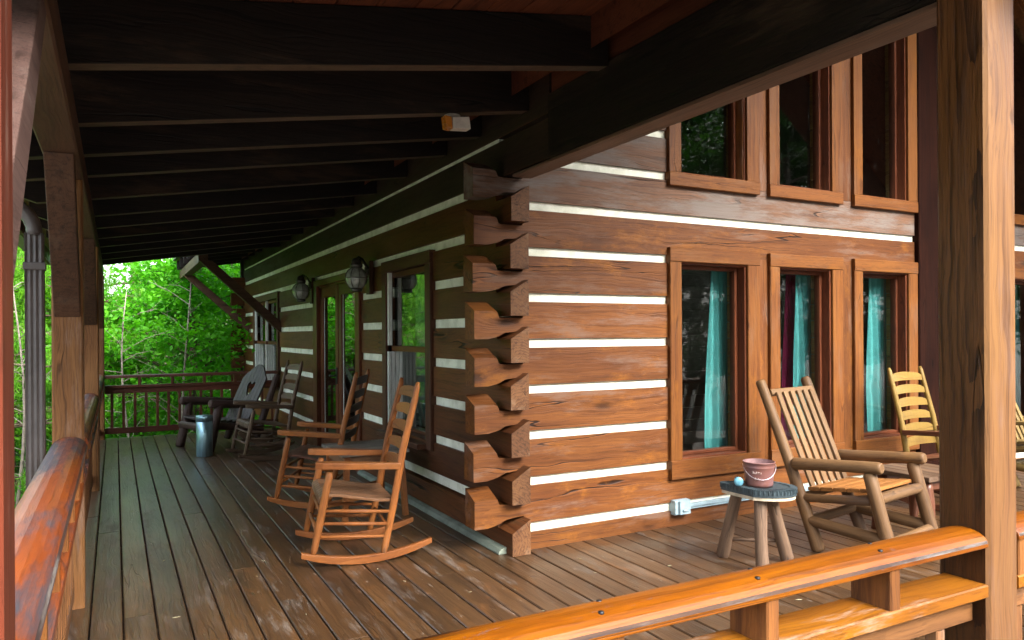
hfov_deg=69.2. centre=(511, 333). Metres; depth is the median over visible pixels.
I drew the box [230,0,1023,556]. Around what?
log cabin
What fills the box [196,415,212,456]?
metal can
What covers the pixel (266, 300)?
window
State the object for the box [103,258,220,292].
sky
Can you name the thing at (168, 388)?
porch railing
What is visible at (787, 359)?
curtain
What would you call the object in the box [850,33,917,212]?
window
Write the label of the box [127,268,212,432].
bare sapling
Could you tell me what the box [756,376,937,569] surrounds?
log chair
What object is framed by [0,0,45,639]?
porch post
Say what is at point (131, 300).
broadleaf tree
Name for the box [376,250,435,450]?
window
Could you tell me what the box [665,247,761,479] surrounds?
window
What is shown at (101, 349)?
porch post
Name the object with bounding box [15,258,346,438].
broadleaf tree
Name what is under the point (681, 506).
electrical outlet
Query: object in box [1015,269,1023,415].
window
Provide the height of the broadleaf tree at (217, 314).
6.792 m
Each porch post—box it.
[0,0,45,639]
[43,151,85,609]
[84,238,99,491]
[99,273,104,439]
[936,0,1016,639]
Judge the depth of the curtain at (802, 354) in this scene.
6.79 m
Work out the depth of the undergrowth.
19.14 m
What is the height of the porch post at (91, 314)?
2.358 m
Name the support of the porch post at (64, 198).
on the deck
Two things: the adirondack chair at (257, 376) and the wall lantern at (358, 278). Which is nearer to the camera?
the wall lantern at (358, 278)
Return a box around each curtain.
[415,274,424,426]
[704,271,728,447]
[781,275,794,439]
[793,275,813,438]
[866,278,889,431]
[1015,285,1020,409]
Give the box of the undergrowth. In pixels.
[14,415,279,506]
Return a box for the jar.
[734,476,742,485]
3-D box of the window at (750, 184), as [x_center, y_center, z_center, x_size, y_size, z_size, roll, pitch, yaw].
[1.567,-2.120,6.017,0.950,1.962,0.246,0,0,-28]
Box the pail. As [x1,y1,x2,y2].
[742,458,775,487]
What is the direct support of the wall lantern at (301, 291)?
attached to the log cabin
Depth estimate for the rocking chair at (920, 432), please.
6.61 m
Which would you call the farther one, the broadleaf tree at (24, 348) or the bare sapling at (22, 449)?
the broadleaf tree at (24, 348)
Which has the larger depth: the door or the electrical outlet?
the door
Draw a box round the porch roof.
[18,0,936,332]
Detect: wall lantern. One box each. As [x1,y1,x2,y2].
[292,274,314,303]
[345,256,373,294]
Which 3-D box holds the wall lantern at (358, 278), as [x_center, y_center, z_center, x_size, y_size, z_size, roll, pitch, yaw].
[-1.510,-0.590,7.488,0.234,0.378,0.392,0,0,36]
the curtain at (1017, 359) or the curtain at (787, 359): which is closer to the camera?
the curtain at (787, 359)
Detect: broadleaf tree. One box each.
[13,247,177,472]
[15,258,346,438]
[15,289,50,415]
[16,282,132,418]
[104,263,276,435]
[108,278,227,432]
[109,266,226,412]
[166,263,258,417]
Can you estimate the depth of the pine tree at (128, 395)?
15.04 m
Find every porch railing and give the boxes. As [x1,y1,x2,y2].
[15,437,87,639]
[85,393,98,531]
[99,374,103,411]
[105,370,278,434]
[413,525,987,639]
[1016,510,1023,639]
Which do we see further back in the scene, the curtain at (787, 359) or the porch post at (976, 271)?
the curtain at (787, 359)
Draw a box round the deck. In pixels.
[68,428,1023,639]
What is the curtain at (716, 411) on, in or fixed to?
hanging from the log cabin
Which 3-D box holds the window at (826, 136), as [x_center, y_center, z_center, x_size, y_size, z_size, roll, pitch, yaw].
[2.489,-2.536,6.511,0.905,2.782,0.246,0,0,-28]
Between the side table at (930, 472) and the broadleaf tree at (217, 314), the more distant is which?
the broadleaf tree at (217, 314)
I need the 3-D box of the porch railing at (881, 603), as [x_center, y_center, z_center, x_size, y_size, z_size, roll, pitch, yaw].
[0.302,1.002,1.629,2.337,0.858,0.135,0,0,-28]
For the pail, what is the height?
0.155 m
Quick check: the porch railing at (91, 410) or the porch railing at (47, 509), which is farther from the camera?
the porch railing at (91, 410)
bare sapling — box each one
[13,282,51,507]
[105,292,169,436]
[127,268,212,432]
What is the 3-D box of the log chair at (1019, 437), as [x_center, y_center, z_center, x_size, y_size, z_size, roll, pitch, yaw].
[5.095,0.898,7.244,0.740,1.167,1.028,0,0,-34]
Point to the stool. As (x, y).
(764, 499)
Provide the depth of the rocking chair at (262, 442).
9.05 m
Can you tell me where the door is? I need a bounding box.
[313,273,363,471]
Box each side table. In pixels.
[322,439,408,521]
[871,463,938,529]
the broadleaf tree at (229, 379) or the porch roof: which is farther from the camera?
the broadleaf tree at (229, 379)
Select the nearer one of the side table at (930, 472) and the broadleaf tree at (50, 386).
the side table at (930, 472)
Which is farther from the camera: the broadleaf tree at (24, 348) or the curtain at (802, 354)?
the broadleaf tree at (24, 348)
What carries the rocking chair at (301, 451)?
on the deck
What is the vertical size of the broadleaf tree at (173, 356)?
5.699 m
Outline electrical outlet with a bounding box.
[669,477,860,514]
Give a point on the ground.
(50, 442)
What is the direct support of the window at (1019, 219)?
in the log cabin
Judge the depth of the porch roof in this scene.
3.81 m
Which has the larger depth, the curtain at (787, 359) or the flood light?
the curtain at (787, 359)
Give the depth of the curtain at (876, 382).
7.28 m
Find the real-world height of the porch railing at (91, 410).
0.882 m
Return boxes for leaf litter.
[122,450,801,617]
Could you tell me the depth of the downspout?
4.03 m
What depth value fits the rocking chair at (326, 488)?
4.96 m
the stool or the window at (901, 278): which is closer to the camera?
the stool
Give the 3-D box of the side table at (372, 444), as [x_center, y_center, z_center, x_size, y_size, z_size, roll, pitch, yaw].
[-1.251,1.234,6.301,0.560,0.551,0.667,0,0,-28]
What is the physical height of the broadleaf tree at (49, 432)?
5.906 m
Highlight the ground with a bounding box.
[14,319,276,634]
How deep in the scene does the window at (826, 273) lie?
6.57 m
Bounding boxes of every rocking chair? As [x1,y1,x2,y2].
[226,360,302,460]
[267,368,376,508]
[295,377,431,564]
[887,366,939,510]
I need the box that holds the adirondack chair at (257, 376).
[176,365,279,452]
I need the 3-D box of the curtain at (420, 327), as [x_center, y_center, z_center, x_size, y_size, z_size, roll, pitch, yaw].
[-0.831,0.155,7.152,0.064,1.500,0.500,0,0,-28]
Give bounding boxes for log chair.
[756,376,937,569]
[1016,403,1023,486]
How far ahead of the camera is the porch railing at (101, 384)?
9.02 m
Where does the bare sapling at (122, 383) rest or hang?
on the ground
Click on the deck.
(205, 536)
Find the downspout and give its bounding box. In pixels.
[21,201,45,488]
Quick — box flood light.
[441,113,470,131]
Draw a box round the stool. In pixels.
[716,480,797,566]
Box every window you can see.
[253,291,280,386]
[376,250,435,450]
[665,93,759,195]
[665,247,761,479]
[766,61,842,204]
[767,253,844,466]
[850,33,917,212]
[851,259,919,451]
[1014,0,1023,225]
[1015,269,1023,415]
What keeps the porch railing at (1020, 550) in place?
attached to the porch post at (976, 271)

